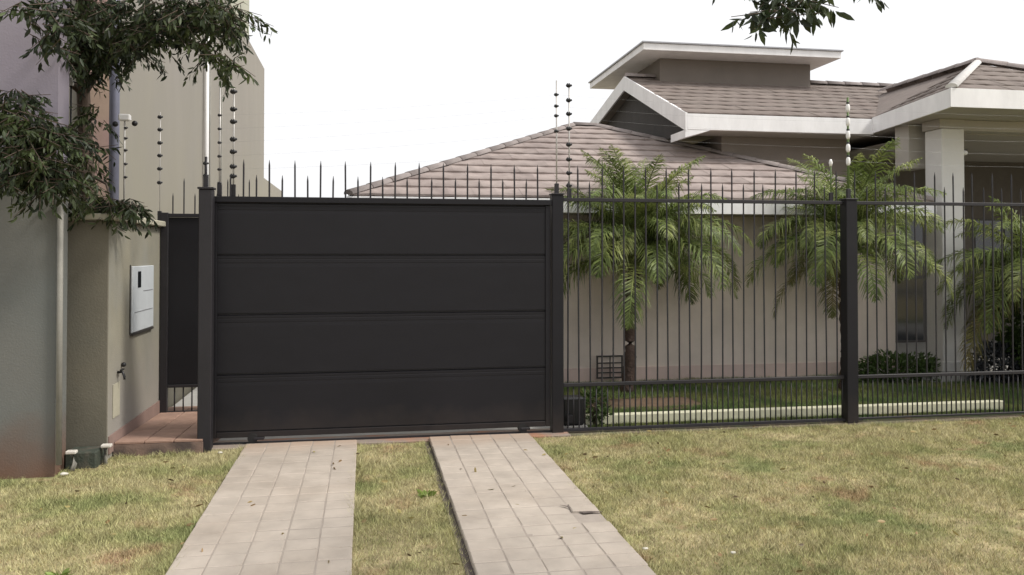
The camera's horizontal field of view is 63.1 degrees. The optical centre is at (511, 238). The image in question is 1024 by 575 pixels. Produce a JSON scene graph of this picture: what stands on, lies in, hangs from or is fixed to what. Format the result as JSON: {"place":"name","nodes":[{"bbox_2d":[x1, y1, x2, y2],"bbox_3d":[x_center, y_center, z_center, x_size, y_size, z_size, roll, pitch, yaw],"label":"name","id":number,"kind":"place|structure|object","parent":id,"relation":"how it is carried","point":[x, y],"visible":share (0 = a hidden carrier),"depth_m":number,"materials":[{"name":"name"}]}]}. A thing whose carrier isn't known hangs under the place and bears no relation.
{"place":"outdoors","nodes":[
{"label":"outdoors","id":0,"kind":"place"},
{"bbox_2d":[113,406,220,456],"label":"entry path","id":1,"kind":"structure","parent":0,"point":[163,433],"depth_m":7.46,"materials":[{"name":"tile"}]},
{"bbox_2d":[68,0,280,219],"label":"neighbour house","id":2,"kind":"structure","parent":0,"point":[189,110],"depth_m":12.21,"materials":[{"name":"white paint"}]},
{"bbox_2d":[218,426,549,440],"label":"driveway","id":3,"kind":"structure","parent":0,"point":[378,433],"depth_m":8.10,"materials":[{"name":"concrete"}]},
{"bbox_2d":[0,394,1023,574],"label":"ground","id":4,"kind":"structure","parent":0,"point":[643,521],"depth_m":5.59,"materials":[{"name":"green plant"}]},
{"bbox_2d":[0,0,69,479],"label":"tall boundary wall","id":5,"kind":"structure","parent":4,"relation":"on","point":[28,284],"depth_m":6.55,"materials":[{"name":"grey paint"}]},
{"bbox_2d":[56,203,63,464],"bbox_3d":[-3.558,0.725,6.560,0.047,2.100,0.044,0,-1,-10],"label":"conduit pipe","id":6,"kind":"object","parent":5,"relation":"attached to","point":[59,329],"visible":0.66,"depth_m":6.54,"materials":[{"name":"grey plastic"}]},
{"bbox_2d":[69,78,80,202],"bbox_3d":[-4.002,-0.787,7.620,0.159,1.360,0.048,0,-1,-10],"label":"electric fence rod","id":7,"kind":"object","parent":5,"relation":"on","point":[71,82],"visible":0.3,"depth_m":7.62,"materials":[{"name":"black metal"}]},
{"bbox_2d":[45,568,70,574],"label":"weed","id":8,"kind":"object","parent":4,"relation":"on","point":[65,571],"visible":1,"depth_m":4.51,"materials":[{"name":"green plant"}]},
{"bbox_2d":[65,443,112,471],"bbox_3d":[-3.489,1.809,6.869,0.325,0.194,0.320,0,-1,-10],"label":"drain box","id":9,"kind":"object","parent":4,"relation":"on","point":[89,457],"visible":0.9,"depth_m":6.82,"materials":[{"name":"concrete"}]},
{"bbox_2d":[108,0,120,212],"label":"metal pole","id":10,"kind":"object","parent":4,"relation":"on","point":[114,103],"visible":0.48,"depth_m":8.53,"materials":[{"name":"grey metal"}]},
{"bbox_2d":[66,213,165,459],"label":"entry wall","id":11,"kind":"structure","parent":4,"relation":"on","point":[113,345],"depth_m":7.15,"materials":[{"name":"paint"}]},
{"bbox_2d":[112,114,137,201],"bbox_3d":[-3.489,-0.662,7.513,0.217,0.914,0.060,0,-1,-10],"label":"electric fence rod","id":12,"kind":"object","parent":11,"relation":"on","point":[124,117],"visible":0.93,"depth_m":7.50,"materials":[{"name":"metal"}]},
{"bbox_2d":[157,112,162,220],"bbox_3d":[-3.748,-0.763,8.878,0.052,1.164,0.049,-1,-1,33],"label":"electric fence rod","id":13,"kind":"object","parent":11,"relation":"on","point":[160,155],"visible":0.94,"depth_m":8.87,"materials":[{"name":"metal"}]},
{"bbox_2d":[159,179,249,412],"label":"pedestrian gate","id":14,"kind":"structure","parent":11,"relation":"attached to","point":[179,306],"depth_m":8.89,"materials":[{"name":"black metal"}]},
{"bbox_2d":[0,0,277,239],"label":"street tree","id":15,"kind":"object","parent":4,"relation":"on","point":[100,44],"visible":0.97,"depth_m":6.73,"materials":[{"name":"green plant"}]},
{"bbox_2d":[168,387,195,407],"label":"boundary wall","id":16,"kind":"structure","parent":4,"relation":"on","point":[179,394],"depth_m":9.73,"materials":[{"name":"beige paint"}]},
{"bbox_2d":[173,387,196,406],"bbox_3d":[-4.409,1.999,15.386,0.930,0.001,12.100,0,-1,-10],"label":"side passage","id":17,"kind":"object","parent":4,"relation":"on","point":[187,400],"depth_m":9.78,"materials":[{"name":"concrete"}]},
{"bbox_2d":[197,187,215,452],"bbox_3d":[-2.735,0.733,7.477,0.135,2.375,0.240,0,-1,-10],"label":"gate post","id":18,"kind":"object","parent":4,"relation":"on","point":[205,316],"visible":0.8,"depth_m":7.37,"materials":[{"name":"black metal"}]},
{"bbox_2d":[203,157,208,186],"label":"electric fence rod","id":19,"kind":"object","parent":18,"relation":"on","point":[205,177],"visible":0.94,"depth_m":7.44,"materials":[{"name":"black metal"}]},
{"bbox_2d":[165,440,356,574],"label":"driveway strip","id":20,"kind":"object","parent":4,"relation":"on","point":[295,493],"visible":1,"depth_m":5.42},
{"bbox_2d":[0,436,670,574],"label":"edge grass","id":21,"kind":"structure","parent":4,"relation":"on","point":[359,514],"depth_m":5.78,"materials":[{"name":"green plant"}]},
{"bbox_2d":[212,428,570,450],"bbox_3d":[-1.102,1.911,7.856,3.330,0.072,0.320,0,-1,-10],"label":"gate threshold","id":22,"kind":"object","parent":4,"relation":"on","point":[417,439],"visible":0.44,"depth_m":7.82,"materials":[{"name":"concrete"}]},
{"bbox_2d":[213,418,862,444],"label":"gate track","id":23,"kind":"structure","parent":22,"relation":"on","point":[436,435],"depth_m":8.03,"materials":[{"name":"black metal"}]},
{"bbox_2d":[213,160,551,442],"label":"sliding gate","id":24,"kind":"structure","parent":23,"relation":"on","point":[335,315],"depth_m":7.81,"materials":[{"name":"black metal"}]},
{"bbox_2d":[217,87,221,195],"bbox_3d":[-2.673,-0.885,7.628,0.042,0.996,0.034,0,-1,-10],"label":"electric fence rod","id":25,"kind":"object","parent":24,"relation":"on","point":[219,183],"visible":0.99,"depth_m":7.62,"materials":[{"name":"metal"}]},
{"bbox_2d":[229,88,237,195],"bbox_3d":[-2.561,-0.884,7.668,0.060,0.996,0.057,-1,-1,33],"label":"electric fence rod","id":26,"kind":"object","parent":24,"relation":"attached to","point":[233,109],"visible":0.96,"depth_m":7.66,"materials":[{"name":"metal"}]},
{"bbox_2d":[417,489,436,498],"bbox_3d":[-0.611,1.837,6.004,0.147,0.052,0.144,0,-1,-10],"label":"weed","id":27,"kind":"object","parent":4,"relation":"on","point":[422,494],"visible":0.96,"depth_m":6.01,"materials":[{"name":"green plant"}]},
{"bbox_2d":[425,442,474,574],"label":"edge trench","id":28,"kind":"object","parent":4,"relation":"on","point":[463,550],"visible":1,"depth_m":5.49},
{"bbox_2d":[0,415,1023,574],"bbox_3d":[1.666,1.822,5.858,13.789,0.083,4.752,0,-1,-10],"label":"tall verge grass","id":29,"kind":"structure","parent":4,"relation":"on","point":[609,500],"depth_m":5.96,"materials":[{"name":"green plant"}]},
{"bbox_2d":[0,415,1023,572],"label":"fallen leaves","id":30,"kind":"object","parent":4,"relation":"on","point":[649,462],"visible":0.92,"depth_m":5.91,"materials":[{"name":"brown plant"}]},
{"bbox_2d":[429,433,655,574],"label":"driveway strip","id":31,"kind":"object","parent":4,"relation":"on","point":[502,532],"visible":1,"depth_m":5.47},
{"bbox_2d":[564,395,587,427],"bbox_3d":[0.607,1.740,8.305,0.270,0.330,0.235,0,-1,-10],"label":"gate motor","id":32,"kind":"object","parent":4,"relation":"on","point":[575,411],"visible":0.56,"depth_m":8.27,"materials":[{"name":"black plastic"}]},
{"bbox_2d":[568,414,1023,435],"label":"soil strip","id":33,"kind":"object","parent":4,"relation":"on","point":[733,427],"visible":0.67,"depth_m":8.54,"materials":[{"name":"brown soil"}]},
{"bbox_2d":[549,166,1023,432],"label":"iron fence","id":34,"kind":"object","parent":33,"relation":"on","point":[849,376],"visible":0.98,"depth_m":8.57,"materials":[{"name":"black metal"}]},
{"bbox_2d":[554,80,558,192],"bbox_3d":[0.435,-0.988,8.168,0.050,1.121,0.042,0,-1,-10],"label":"electric fence rod","id":35,"kind":"object","parent":34,"relation":"attached to","point":[556,187],"visible":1,"depth_m":8.16,"materials":[{"name":"metal"}]},
{"bbox_2d":[228,95,1008,168],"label":"electric wires","id":36,"kind":"object","parent":35,"relation":"attached to","point":[616,136],"visible":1,"depth_m":8.27,"materials":[{"name":"metal"}]},
{"bbox_2d":[566,83,571,197],"bbox_3d":[0.565,-0.965,8.272,0.056,1.159,0.053,-1,-1,33],"label":"electric fence rod","id":37,"kind":"object","parent":34,"relation":"attached to","point":[568,128],"visible":0.91,"depth_m":8.26,"materials":[{"name":"metal"}]},
{"bbox_2d":[828,159,832,200],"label":"electric fence rod","id":38,"kind":"object","parent":34,"relation":"attached to","point":[830,194],"visible":1,"depth_m":8.68,"materials":[{"name":"black metal"}]},
{"bbox_2d":[846,97,850,197],"bbox_3d":[3.509,-0.940,8.709,0.044,1.064,0.042,0,-1,-10],"label":"electric fence rod","id":39,"kind":"object","parent":34,"relation":"attached to","point":[848,192],"visible":0.98,"depth_m":8.70,"materials":[{"name":"white metal"}]},
{"bbox_2d":[712,0,888,54],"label":"street tree","id":40,"kind":"object","parent":4,"relation":"on","point":[785,20],"visible":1,"depth_m":4.77,"materials":[{"name":"green plant"}]},
{"bbox_2d":[859,341,1007,382],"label":"porch floor","id":41,"kind":"structure","parent":4,"relation":"on","point":[921,346],"depth_m":14.06,"materials":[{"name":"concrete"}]},
{"bbox_2d":[249,0,1023,197],"label":"sky","id":42,"kind":"structure","parent":0,"point":[333,57],"materials":[{"name":"white"}]},
{"bbox_2d":[564,373,1023,426],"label":"garden lawn","id":43,"kind":"structure","parent":0,"point":[824,403],"depth_m":9.85,"materials":[{"name":"green plant"}]},
{"bbox_2d":[580,386,611,425],"bbox_3d":[0.825,1.695,8.472,0.392,0.456,0.368,0,-1,-10],"label":"garden shrub","id":44,"kind":"object","parent":43,"relation":"on","point":[593,397],"visible":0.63,"depth_m":8.43,"materials":[{"name":"green plant"}]},
{"bbox_2d":[543,143,753,392],"bbox_3d":[1.597,0.413,10.439,2.811,3.079,2.688,0,-1,-10],"label":"palm tree","id":45,"kind":"object","parent":43,"relation":"on","point":[672,209],"visible":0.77,"depth_m":10.03,"materials":[{"name":"green plant"}]},
{"bbox_2d":[588,396,714,409],"bbox_3d":[1.478,1.918,9.723,1.991,0.001,0.930,0,-1,-10],"label":"soil bed","id":46,"kind":"object","parent":43,"relation":"on","point":[621,402],"visible":0.28,"depth_m":9.75,"materials":[{"name":"brown soil"}]},
{"bbox_2d":[344,41,1023,382],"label":"house","id":47,"kind":"structure","parent":43,"relation":"on","point":[747,81],"depth_m":12.13,"materials":[{"name":"tile"}]},
{"bbox_2d":[596,355,622,378],"bbox_3d":[1.326,1.743,11.311,0.370,0.310,0.035,0,-1,-10],"label":"wall grille","id":48,"kind":"object","parent":47,"relation":"attached to","point":[609,367],"depth_m":11.30,"materials":[{"name":"black metal"}]},
{"bbox_2d":[895,217,925,341],"bbox_3d":[7.667,0.721,15.536,1.300,2.380,0.038,0,-1,-10],"label":"window","id":49,"kind":"structure","parent":47,"relation":"in","point":[920,233],"depth_m":15.47,"materials":[{"name":"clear glass"}]},
{"bbox_2d":[973,219,1023,292],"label":"window","id":50,"kind":"structure","parent":47,"relation":"in","point":[980,245],"depth_m":15.77,"materials":[{"name":"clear glass"}]},
{"bbox_2d":[586,400,1002,424],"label":"garden kerb","id":51,"kind":"structure","parent":43,"relation":"on","point":[621,417],"depth_m":8.82,"materials":[{"name":"concrete"}]},
{"bbox_2d":[744,137,953,390],"bbox_3d":[4.204,0.380,10.525,2.481,3.140,2.564,0,-1,-10],"label":"palm tree","id":52,"kind":"object","parent":43,"relation":"on","point":[860,193],"visible":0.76,"depth_m":10.29,"materials":[{"name":"green plant"}]},
{"bbox_2d":[858,349,940,384],"bbox_3d":[5.220,1.767,11.349,1.237,0.513,0.813,0,-1,12],"label":"garden shrub","id":53,"kind":"object","parent":43,"relation":"on","point":[872,364],"visible":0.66,"depth_m":11.22,"materials":[{"name":"green plant"}]},
{"bbox_2d":[924,196,1023,371],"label":"palm tree","id":54,"kind":"object","parent":43,"relation":"on","point":[979,313],"visible":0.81,"depth_m":10.61,"materials":[{"name":"green plant"}]},
{"bbox_2d":[964,335,1023,383],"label":"garden shrub","id":55,"kind":"object","parent":43,"relation":"on","point":[998,354],"visible":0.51,"depth_m":11.16,"materials":[{"name":"green plant"}]},
{"bbox_2d":[990,247,1023,381],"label":"garden shrub","id":56,"kind":"object","parent":43,"relation":"on","point":[1017,330],"visible":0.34,"depth_m":11.09,"materials":[{"name":"green plant"}]}
]}

